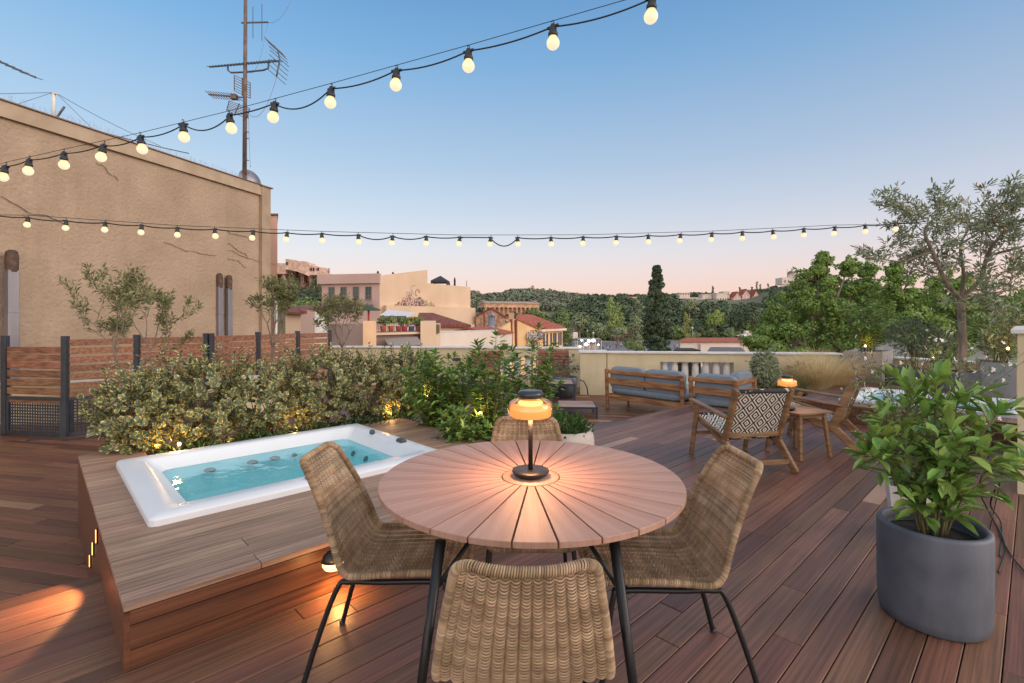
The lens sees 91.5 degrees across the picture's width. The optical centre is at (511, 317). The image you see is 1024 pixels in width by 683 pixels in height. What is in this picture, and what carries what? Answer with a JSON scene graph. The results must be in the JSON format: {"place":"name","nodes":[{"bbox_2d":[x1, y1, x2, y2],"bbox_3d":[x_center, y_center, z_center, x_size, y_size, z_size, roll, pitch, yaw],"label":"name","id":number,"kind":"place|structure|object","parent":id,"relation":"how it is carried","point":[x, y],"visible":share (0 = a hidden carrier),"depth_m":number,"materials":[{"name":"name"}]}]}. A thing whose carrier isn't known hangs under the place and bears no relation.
{"place":"outdoors","nodes":[
{"label":"outdoors","id":0,"kind":"place"},
{"bbox_2d":[284,306,300,361],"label":"house","id":1,"kind":"structure","parent":0,"point":[293,320],"depth_m":34.00,"materials":[{"name":"paint"}]},
{"bbox_2d":[298,305,327,370],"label":"house","id":2,"kind":"structure","parent":0,"point":[307,317],"depth_m":24.50,"materials":[{"name":"paint"}]},
{"bbox_2d":[0,0,657,181],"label":"string lights","id":3,"kind":"object","parent":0,"point":[650,18],"visible":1,"depth_m":2.52},
{"bbox_2d":[328,321,435,345],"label":"terrace house","id":4,"kind":"structure","parent":0,"point":[364,333],"depth_m":32.35,"materials":[{"name":"paint"}]},
{"bbox_2d":[381,310,413,318],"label":"white tent","id":5,"kind":"object","parent":4,"relation":"on","point":[395,313],"visible":0.38,"depth_m":45.66,"materials":[{"name":"fabric"}]},
{"bbox_2d":[317,269,474,329],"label":"building","id":6,"kind":"structure","parent":0,"point":[416,292],"depth_m":70.60,"materials":[{"name":"beige paint"}]},
{"bbox_2d":[0,215,932,246],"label":"string lights","id":7,"kind":"object","parent":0,"point":[65,227],"visible":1,"depth_m":5.24},
{"bbox_2d":[450,350,504,397],"bbox_3d":[-0.679,1.214,10.613,0.765,0.972,2.015,0,0,10],"label":"sun lounger","id":8,"kind":"object","parent":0,"point":[490,353],"visible":0.1,"depth_m":11.13,"materials":[{"name":"metal"}]},
{"bbox_2d":[476,307,505,327],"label":"stone house","id":9,"kind":"structure","parent":0,"point":[481,319],"depth_m":84.00,"materials":[{"name":"stone"}]},
{"bbox_2d":[0,0,1023,295],"label":"sky","id":10,"kind":"structure","parent":0,"point":[708,116],"materials":[{"name":"blue"}]},
{"bbox_2d":[475,321,581,338],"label":"hill","id":11,"kind":"structure","parent":0,"point":[574,327],"depth_m":243.73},
{"bbox_2d":[478,300,539,320],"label":"temple","id":12,"kind":"structure","parent":11,"relation":"on","point":[504,307],"depth_m":267.77,"materials":[{"name":"stone"}]},
{"bbox_2d":[498,313,566,374],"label":"yellow house","id":13,"kind":"structure","parent":0,"point":[520,326],"depth_m":68.71,"materials":[{"name":"paint"}]},
{"bbox_2d":[575,338,601,349],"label":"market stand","id":14,"kind":"object","parent":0,"point":[589,346],"visible":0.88,"depth_m":160.93,"materials":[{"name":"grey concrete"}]},
{"bbox_2d":[564,342,701,368],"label":"plaza","id":15,"kind":"structure","parent":0,"point":[623,348],"depth_m":180.15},
{"bbox_2d":[277,339,1016,372],"bbox_3d":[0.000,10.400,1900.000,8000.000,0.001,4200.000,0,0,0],"label":"ground","id":16,"kind":"structure","parent":0,"point":[979,354],"depth_m":163.88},
{"bbox_2d":[0,98,272,379],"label":"neighbour building","id":17,"kind":"structure","parent":16,"relation":"on","point":[128,183],"depth_m":9.69,"materials":[{"name":"paint"}]},
{"bbox_2d":[0,92,188,153],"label":"wire post","id":18,"kind":"object","parent":17,"relation":"on","point":[54,94],"visible":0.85,"depth_m":9.67,"materials":[{"name":"metal"}]},
{"bbox_2d":[206,0,290,178],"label":"antenna mast","id":19,"kind":"object","parent":17,"relation":"on","point":[244,91],"visible":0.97,"depth_m":12.88,"materials":[{"name":"metal"}]},
{"bbox_2d":[271,213,277,357],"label":"pink building","id":20,"kind":"structure","parent":16,"relation":"on","point":[274,219],"depth_m":15.00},
{"bbox_2d":[277,259,329,292],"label":"building","id":21,"kind":"structure","parent":16,"relation":"on","point":[304,272],"depth_m":408.00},
{"bbox_2d":[418,313,496,345],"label":"house","id":22,"kind":"structure","parent":16,"relation":"on","point":[446,333],"depth_m":41.95,"materials":[{"name":"paint"}]},
{"bbox_2d":[454,326,513,374],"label":"white gable house","id":23,"kind":"structure","parent":16,"relation":"on","point":[507,337],"depth_m":49.31,"materials":[{"name":"paint"}]},
{"bbox_2d":[548,308,572,331],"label":"park tree","id":24,"kind":"object","parent":16,"relation":"on","point":[561,312],"visible":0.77,"depth_m":188.85,"materials":[{"name":"green plant"}]},
{"bbox_2d":[571,312,590,337],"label":"park tree","id":25,"kind":"object","parent":16,"relation":"on","point":[582,323],"visible":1,"depth_m":227.76,"materials":[{"name":"green plant"}]},
{"bbox_2d":[604,297,619,340],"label":"park tree","id":26,"kind":"object","parent":16,"relation":"on","point":[610,324],"visible":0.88,"depth_m":224.83,"materials":[{"name":"green plant"}]},
{"bbox_2d":[629,299,644,341],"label":"park tree","id":27,"kind":"object","parent":16,"relation":"on","point":[638,335],"visible":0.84,"depth_m":214.71,"materials":[{"name":"green plant"}]},
{"bbox_2d":[641,264,673,350],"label":"cypress","id":28,"kind":"object","parent":16,"relation":"on","point":[654,323],"visible":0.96,"depth_m":44.50,"materials":[{"name":"green plant"}]},
{"bbox_2d":[563,319,789,339],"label":"park wood","id":29,"kind":"object","parent":16,"relation":"on","point":[679,330],"visible":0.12,"depth_m":236.89,"materials":[{"name":"green plant"}]},
{"bbox_2d":[679,299,699,317],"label":"park tree","id":30,"kind":"object","parent":16,"relation":"on","point":[688,305],"visible":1,"depth_m":278.74,"materials":[{"name":"green plant"}]},
{"bbox_2d":[704,309,725,329],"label":"park tree","id":31,"kind":"object","parent":16,"relation":"on","point":[719,317],"visible":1,"depth_m":238.32,"materials":[{"name":"green plant"}]},
{"bbox_2d":[739,304,760,333],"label":"park tree","id":32,"kind":"object","parent":16,"relation":"on","point":[749,313],"visible":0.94,"depth_m":224.01,"materials":[{"name":"green plant"}]},
{"bbox_2d":[738,250,906,363],"bbox_3d":[17.020,3.450,27.236,10.469,14.301,6.316,0,0,-32],"label":"broadleaf tree","id":33,"kind":"object","parent":16,"relation":"on","point":[807,307],"visible":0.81,"depth_m":26.13,"materials":[{"name":"green plant"}]},
{"bbox_2d":[867,261,1023,358],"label":"broadleaf tree","id":34,"kind":"object","parent":16,"relation":"on","point":[898,294],"visible":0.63,"depth_m":23.55,"materials":[{"name":"green plant"}]},
{"bbox_2d":[473,285,831,338],"bbox_3d":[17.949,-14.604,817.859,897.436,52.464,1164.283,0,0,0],"label":"hill","id":35,"kind":"structure","parent":0,"point":[593,308],"depth_m":312.91,"materials":[{"name":"plant"}]},
{"bbox_2d":[470,287,612,311],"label":"wood","id":36,"kind":"object","parent":35,"relation":"on","point":[554,299],"visible":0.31,"depth_m":664.87,"materials":[{"name":"green plant"}]},
{"bbox_2d":[673,348,700,380],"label":"grey shed","id":37,"kind":"structure","parent":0,"point":[679,364],"depth_m":80.00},
{"bbox_2d":[678,338,747,366],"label":"tiled building","id":38,"kind":"structure","parent":0,"point":[703,344],"depth_m":105.00,"materials":[{"name":"paint"}]},
{"bbox_2d":[708,347,745,374],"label":"grey shed","id":39,"kind":"structure","parent":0,"point":[729,349],"depth_m":81.53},
{"bbox_2d":[563,283,1023,339],"bbox_3d":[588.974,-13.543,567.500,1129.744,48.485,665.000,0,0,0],"label":"hill","id":40,"kind":"structure","parent":0,"point":[756,299],"depth_m":375.20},
{"bbox_2d":[727,309,744,337],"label":"park tree","id":41,"kind":"object","parent":40,"relation":"on","point":[734,319],"visible":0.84,"depth_m":232.76,"materials":[{"name":"green plant"}]},
{"bbox_2d":[728,289,761,299],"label":"houses","id":42,"kind":"structure","parent":40,"relation":"on","point":[742,294],"depth_m":398.00,"materials":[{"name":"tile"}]},
{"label":"planting bed","id":43,"kind":"structure","parent":0,"visible":0},
{"bbox_2d":[745,348,781,388],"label":"round bush","id":44,"kind":"object","parent":43,"relation":"on","point":[771,371],"visible":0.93,"depth_m":8.36,"materials":[{"name":"green plant"}]},
{"bbox_2d":[764,369,815,399],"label":"grass clump","id":45,"kind":"object","parent":43,"relation":"on","point":[776,386],"visible":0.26,"depth_m":8.56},
{"bbox_2d":[742,345,893,394],"bbox_3d":[5.521,0.905,9.017,2.870,0.889,2.748,0,0,0],"label":"grass clump","id":46,"kind":"object","parent":43,"relation":"on","point":[826,376],"visible":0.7,"depth_m":8.71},
{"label":"planting bed","id":47,"kind":"structure","parent":0,"visible":0},
{"bbox_2d":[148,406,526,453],"bbox_3d":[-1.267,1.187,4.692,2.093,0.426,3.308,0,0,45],"label":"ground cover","id":48,"kind":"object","parent":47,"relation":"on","point":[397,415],"visible":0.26,"depth_m":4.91,"materials":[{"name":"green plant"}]},
{"bbox_2d":[398,347,478,429],"bbox_3d":[-0.783,0.860,5.358,0.904,1.123,0.762,0,0,0],"label":"bay bush","id":49,"kind":"object","parent":47,"relation":"on","point":[442,398],"visible":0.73,"depth_m":5.21,"materials":[{"name":"green plant"}]},
{"bbox_2d":[433,401,508,442],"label":"bay bush","id":50,"kind":"object","parent":47,"relation":"on","point":[465,429],"visible":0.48,"depth_m":4.65,"materials":[{"name":"green plant"}]},
{"bbox_2d":[458,328,520,440],"bbox_3d":[-0.222,0.758,4.895,0.658,1.325,0.541,0,0,0],"label":"bay bush","id":51,"kind":"object","parent":47,"relation":"on","point":[486,407],"visible":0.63,"depth_m":4.82,"materials":[{"name":"green plant"}]},
{"bbox_2d":[495,322,564,438],"bbox_3d":[0.174,0.729,5.175,0.642,1.385,0.634,0,0,-35],"label":"bay bush","id":52,"kind":"object","parent":47,"relation":"on","point":[547,391],"visible":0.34,"depth_m":5.12,"materials":[{"name":"green plant"}]},
{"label":"lower deck subframe","id":53,"kind":"structure","parent":0,"visible":0},
{"bbox_2d":[0,377,1008,600],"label":"deck","id":54,"kind":"structure","parent":53,"relation":"on","point":[41,546],"depth_m":4.72,"materials":[{"name":"brown wood"}]},
{"bbox_2d":[2,250,20,395],"bbox_3d":[-8.015,0.305,8.000,0.166,2.789,0.168,0,0,17],"label":"flue pipe","id":55,"kind":"object","parent":54,"relation":"on","point":[12,311],"visible":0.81,"depth_m":7.96,"materials":[{"name":"metal"}]},
{"bbox_2d":[56,262,204,426],"bbox_3d":[-4.815,0.343,6.347,1.392,2.114,1.283,0,0,35],"label":"olive tree","id":56,"kind":"object","parent":54,"relation":"on","point":[130,290],"visible":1,"depth_m":6.15,"materials":[{"name":"green plant"}]},
{"bbox_2d":[11,375,272,423],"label":"wall","id":57,"kind":"structure","parent":54,"relation":"on","point":[249,404],"depth_m":8.14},
{"bbox_2d":[0,330,331,440],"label":"slatted fence","id":58,"kind":"object","parent":54,"relation":"on","point":[14,357],"visible":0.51,"depth_m":7.27,"materials":[{"name":"wood"}]},
{"bbox_2d":[216,273,223,374],"bbox_3d":[-6.972,0.318,11.900,0.144,2.764,0.146,0,0,17],"label":"flue pipe","id":59,"kind":"object","parent":54,"relation":"on","point":[219,304],"visible":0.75,"depth_m":11.84,"materials":[{"name":"metal"}]},
{"bbox_2d":[225,275,233,373],"bbox_3d":[-6.857,0.332,12.100,0.144,2.737,0.146,0,0,17],"label":"flue pipe","id":60,"kind":"object","parent":54,"relation":"on","point":[229,313],"visible":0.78,"depth_m":12.05,"materials":[{"name":"metal"}]},
{"bbox_2d":[243,269,299,409],"bbox_3d":[-3.600,0.369,7.601,0.663,2.263,0.752,0,0,29],"label":"olive tree","id":61,"kind":"object","parent":54,"relation":"on","point":[284,292],"visible":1,"depth_m":7.51,"materials":[{"name":"green plant"}]},
{"bbox_2d":[148,415,396,454],"bbox_3d":[-2.130,1.450,5.126,2.610,0.500,0.560,0,0,-44],"label":"planting bed","id":62,"kind":"object","parent":54,"relation":"on","point":[264,435],"visible":0.07,"depth_m":5.11,"materials":[{"name":"soil"}]},
{"bbox_2d":[76,354,186,454],"bbox_3d":[-3.268,0.781,4.353,0.806,0.904,0.739,0,0,0],"label":"hedge bush","id":63,"kind":"object","parent":62,"relation":"on","point":[114,423],"visible":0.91,"depth_m":4.21,"materials":[{"name":"green plant"}]},
{"bbox_2d":[130,343,249,448],"bbox_3d":[-2.905,0.777,4.646,0.974,1.085,0.829,0,0,0],"label":"hedge bush","id":64,"kind":"object","parent":62,"relation":"on","point":[198,392],"visible":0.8,"depth_m":4.50,"materials":[{"name":"green plant"}]},
{"bbox_2d":[214,343,308,437],"bbox_3d":[-2.543,0.760,5.062,0.907,0.994,0.778,0,0,0],"label":"hedge bush","id":65,"kind":"object","parent":62,"relation":"on","point":[269,415],"visible":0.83,"depth_m":4.93,"materials":[{"name":"green plant"}]},
{"bbox_2d":[278,341,355,429],"bbox_3d":[-2.102,0.778,5.436,0.789,1.057,0.749,0,0,-13],"label":"hedge bush","id":66,"kind":"object","parent":62,"relation":"on","point":[313,405],"visible":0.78,"depth_m":5.30,"materials":[{"name":"green plant"}]},
{"bbox_2d":[327,342,402,422],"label":"hedge bush","id":67,"kind":"object","parent":62,"relation":"on","point":[361,406],"visible":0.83,"depth_m":5.61,"materials":[{"name":"green plant"}]},
{"bbox_2d":[372,340,438,417],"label":"hedge bush","id":68,"kind":"object","parent":62,"relation":"on","point":[407,352],"visible":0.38,"depth_m":5.92,"materials":[{"name":"green plant"}]},
{"bbox_2d":[78,413,525,672],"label":"spa platform","id":69,"kind":"structure","parent":54,"relation":"on","point":[171,588],"depth_m":2.45,"materials":[{"name":"brown wood"}]},
{"bbox_2d":[116,423,436,526],"bbox_3d":[-1.786,1.337,3.947,1.980,0.557,1.580,0,0,-44],"label":"hot tub","id":70,"kind":"object","parent":69,"relation":"in","point":[166,488],"visible":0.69,"depth_m":4.07,"materials":[{"name":"white plastic"}]},
{"bbox_2d":[308,291,367,407],"bbox_3d":[-2.877,0.531,8.210,0.850,1.940,1.094,0,0,-29],"label":"olive tree","id":71,"kind":"object","parent":54,"relation":"on","point":[333,304],"visible":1,"depth_m":8.10,"materials":[{"name":"green plant"}]},
{"bbox_2d":[320,346,580,386],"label":"parapet wall","id":72,"kind":"structure","parent":54,"relation":"on","point":[459,350],"depth_m":12.45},
{"bbox_2d":[537,349,575,400],"bbox_3d":[0.912,1.209,10.758,0.765,0.982,2.015,0,0,3],"label":"sun lounger","id":73,"kind":"object","parent":54,"relation":"on","point":[563,354],"visible":0.48,"depth_m":11.22,"materials":[{"name":"metal"}]},
{"bbox_2d":[552,375,577,398],"bbox_3d":[1.125,1.480,10.700,0.580,0.440,0.580,0,0,0],"label":"plant pot","id":74,"kind":"object","parent":54,"relation":"on","point":[566,392],"visible":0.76,"depth_m":10.49,"materials":[{"name":"concrete"}]},
{"bbox_2d":[551,352,579,377],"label":"oleander","id":75,"kind":"object","parent":74,"relation":"in","point":[567,369],"visible":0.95,"depth_m":10.75,"materials":[{"name":"green plant"}]},
{"bbox_2d":[557,401,597,418],"bbox_3d":[1.130,1.603,8.750,0.680,0.194,0.650,0,0,4],"label":"low coffee table","id":76,"kind":"object","parent":54,"relation":"on","point":[592,405],"visible":0.86,"depth_m":8.57,"materials":[{"name":"metal"}]},
{"bbox_2d":[578,350,607,394],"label":"parapet pillar","id":77,"kind":"structure","parent":54,"relation":"on","point":[593,365],"depth_m":11.01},
{"bbox_2d":[605,366,695,408],"bbox_3d":[2.544,1.298,9.000,0.798,0.806,1.560,0,0,-44],"label":"wooden sofa","id":78,"kind":"object","parent":54,"relation":"on","point":[650,386],"visible":0.92,"depth_m":8.71,"materials":[{"name":"brown wood"}]},
{"bbox_2d":[688,370,756,408],"bbox_3d":[3.419,1.274,8.101,0.797,0.854,0.780,0,0,-44],"label":"wooden sofa","id":79,"kind":"object","parent":54,"relation":"on","point":[712,390],"visible":0.63,"depth_m":7.89,"materials":[{"name":"brown wood"}]},
{"bbox_2d":[606,351,841,392],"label":"parapet wall","id":80,"kind":"structure","parent":54,"relation":"on","point":[647,360],"depth_m":10.84,"materials":[{"name":"paint"}]},
{"bbox_2d":[842,354,1016,398],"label":"parapet wall","id":81,"kind":"structure","parent":54,"relation":"on","point":[897,359],"depth_m":9.29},
{"bbox_2d":[957,490,1018,682],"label":"deck subframe","id":82,"kind":"object","parent":54,"relation":"on","point":[1008,603],"depth_m":2.44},
{"bbox_2d":[0,404,1023,682],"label":"deck","id":83,"kind":"structure","parent":82,"relation":"on","point":[800,586],"depth_m":2.32,"materials":[{"name":"brown wood"}]},
{"bbox_2d":[299,441,474,682],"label":"rattan chair","id":84,"kind":"object","parent":83,"relation":"on","point":[324,495],"visible":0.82,"depth_m":2.04,"materials":[{"name":"wicker"}]},
{"bbox_2d":[431,558,615,682],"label":"rattan chair","id":85,"kind":"object","parent":83,"relation":"on","point":[472,647],"visible":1,"depth_m":1.20,"materials":[{"name":"wicker"}]},
{"bbox_2d":[378,440,686,682],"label":"dining table","id":86,"kind":"object","parent":83,"relation":"on","point":[583,495],"visible":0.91,"depth_m":1.78,"materials":[{"name":"wood"}]},
{"bbox_2d":[508,389,552,479],"bbox_3d":[0.076,0.473,2.050,0.187,0.353,0.187,0,0,0],"label":"table lamp","id":87,"kind":"object","parent":86,"relation":"on","point":[530,406],"visible":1,"depth_m":2.01,"materials":[{"name":"glass"}]},
{"bbox_2d":[482,416,583,640],"bbox_3d":[0.083,0.972,2.451,0.484,0.862,0.679,0,0,-1],"label":"rattan chair","id":88,"kind":"object","parent":83,"relation":"on","point":[537,431],"visible":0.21,"depth_m":2.72,"materials":[{"name":"wicker"}]},
{"bbox_2d":[537,423,593,444],"bbox_3d":[0.470,1.188,4.400,0.510,0.425,0.510,0,0,0],"label":"plant pot","id":89,"kind":"object","parent":83,"relation":"on","point":[588,438],"visible":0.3,"depth_m":4.19,"materials":[{"name":"concrete"}]},
{"bbox_2d":[534,410,593,438],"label":"potted shrub","id":90,"kind":"object","parent":89,"relation":"in","point":[573,422],"visible":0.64,"depth_m":4.30,"materials":[{"name":"green plant"}]},
{"bbox_2d":[577,445,763,682],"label":"rattan chair","id":91,"kind":"object","parent":83,"relation":"on","point":[716,527],"visible":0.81,"depth_m":1.98,"materials":[{"name":"wicker"}]},
{"bbox_2d":[688,386,798,475],"bbox_3d":[2.227,1.026,4.843,0.673,0.792,0.847,0,0,-9],"label":"woven armchair","id":92,"kind":"object","parent":83,"relation":"on","point":[754,414],"visible":0.96,"depth_m":4.61,"materials":[{"name":"brown wood"}]},
{"bbox_2d":[765,404,831,461],"bbox_3d":[2.930,1.168,5.120,0.440,0.468,0.435,0,0,-20],"label":"side table","id":93,"kind":"object","parent":83,"relation":"on","point":[799,413],"visible":0.66,"depth_m":4.99,"materials":[{"name":"brown wood"}]},
{"bbox_2d":[777,375,797,410],"bbox_3d":[2.790,0.756,5.060,0.187,0.353,0.187,0,0,0],"label":"table lamp","id":94,"kind":"object","parent":93,"relation":"on","point":[786,381],"visible":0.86,"depth_m":5.02,"materials":[{"name":"glass"}]},
{"bbox_2d":[772,374,866,455],"bbox_3d":[3.443,1.026,5.547,0.847,0.792,0.673,0,0,42],"label":"woven armchair","id":95,"kind":"object","parent":83,"relation":"on","point":[837,417],"visible":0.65,"depth_m":5.33,"materials":[{"name":"brown wood"}]},
{"bbox_2d":[795,383,1016,444],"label":"spa platform","id":96,"kind":"structure","parent":83,"relation":"on","point":[837,390],"depth_m":6.54,"materials":[{"name":"brown wood"}]},
{"bbox_2d":[844,349,892,381],"bbox_3d":[6.768,0.890,9.465,1.024,0.540,0.559,0,0,-42],"label":"planter","id":97,"kind":"object","parent":96,"relation":"on","point":[886,354],"visible":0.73,"depth_m":9.15,"materials":[{"name":"grey concrete"}]},
{"bbox_2d":[837,291,897,351],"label":"young shrub","id":98,"kind":"object","parent":97,"relation":"on","point":[870,333],"visible":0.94,"depth_m":9.19,"materials":[{"name":"green plant"}]},
{"bbox_2d":[885,365,922,385],"bbox_3d":[6.763,1.000,8.625,0.343,0.320,0.426,0,0,4],"label":"planter","id":99,"kind":"object","parent":96,"relation":"on","point":[900,370],"visible":0.3,"depth_m":8.62,"materials":[{"name":"concrete"}]},
{"bbox_2d":[882,316,942,371],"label":"blue grey shrub","id":100,"kind":"object","parent":99,"relation":"in","point":[894,337],"visible":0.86,"depth_m":8.48,"materials":[{"name":"green plant"}]},
{"bbox_2d":[913,372,931,387],"bbox_3d":[6.875,1.030,8.100,0.400,0.260,0.400,0,0,0],"label":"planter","id":101,"kind":"object","parent":96,"relation":"on","point":[917,374],"visible":0.18,"depth_m":8.22,"materials":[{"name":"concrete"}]},
{"bbox_2d":[912,326,969,364],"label":"blue grey shrub","id":102,"kind":"object","parent":101,"relation":"in","point":[937,336],"visible":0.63,"depth_m":8.10,"materials":[{"name":"green plant"}]},
{"bbox_2d":[838,387,1016,442],"bbox_3d":[5.760,1.350,6.885,1.560,0.470,1.820,0,0,-44],"label":"hot tub","id":103,"kind":"object","parent":96,"relation":"in","point":[860,398],"visible":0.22,"depth_m":7.02,"materials":[{"name":"white plastic"}]},
{"bbox_2d":[937,370,981,394],"bbox_3d":[6.749,0.980,7.490,0.440,0.360,0.420,0,0,0],"label":"planter","id":104,"kind":"object","parent":96,"relation":"on","point":[978,375],"visible":0.3,"depth_m":7.28,"materials":[{"name":"concrete"}]},
{"bbox_2d":[849,170,1023,372],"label":"olive tree","id":105,"kind":"object","parent":104,"relation":"in","point":[1011,206],"visible":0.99,"depth_m":7.16,"materials":[{"name":"green plant"}]},
{"bbox_2d":[975,359,1015,398],"bbox_3d":[7.106,0.900,7.350,0.351,0.520,0.872,0,0,39],"label":"planter","id":106,"kind":"object","parent":96,"relation":"on","point":[1008,391],"visible":0.52,"depth_m":7.08,"materials":[{"name":"grey concrete"}]},
{"bbox_2d":[960,301,1023,362],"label":"young shrub","id":107,"kind":"object","parent":106,"relation":"on","point":[1004,336],"visible":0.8,"depth_m":7.20,"materials":[{"name":"green plant"}]},
{"bbox_2d":[884,476,930,506],"bbox_3d":[2.560,1.235,3.220,0.233,0.330,0.233,0,0,30],"label":"plant pot","id":108,"kind":"object","parent":83,"relation":"on","point":[892,498],"visible":0.07,"depth_m":3.18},
{"bbox_2d":[837,329,1023,484],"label":"gaura plant","id":109,"kind":"object","parent":108,"relation":"in","point":[898,419],"visible":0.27,"depth_m":3.20,"materials":[{"name":"green plant"}]},
{"bbox_2d":[876,506,994,642],"bbox_3d":[1.970,1.179,2.340,0.425,0.441,0.425,0,0,0],"label":"plant pot","id":110,"kind":"object","parent":83,"relation":"on","point":[939,587],"visible":0.89,"depth_m":2.18,"materials":[{"name":"concrete"}]},
{"bbox_2d":[842,357,1023,536],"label":"potted laurel","id":111,"kind":"object","parent":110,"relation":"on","point":[950,456],"visible":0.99,"depth_m":2.29,"materials":[{"name":"green plant"}]},
{"bbox_2d":[981,489,1023,572],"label":"cable","id":112,"kind":"object","parent":83,"relation":"on","point":[1002,539],"visible":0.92,"depth_m":3.14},
{"bbox_2d":[1010,326,1023,494],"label":"end pillar","id":113,"kind":"structure","parent":83,"relation":"on","point":[1018,331],"depth_m":3.97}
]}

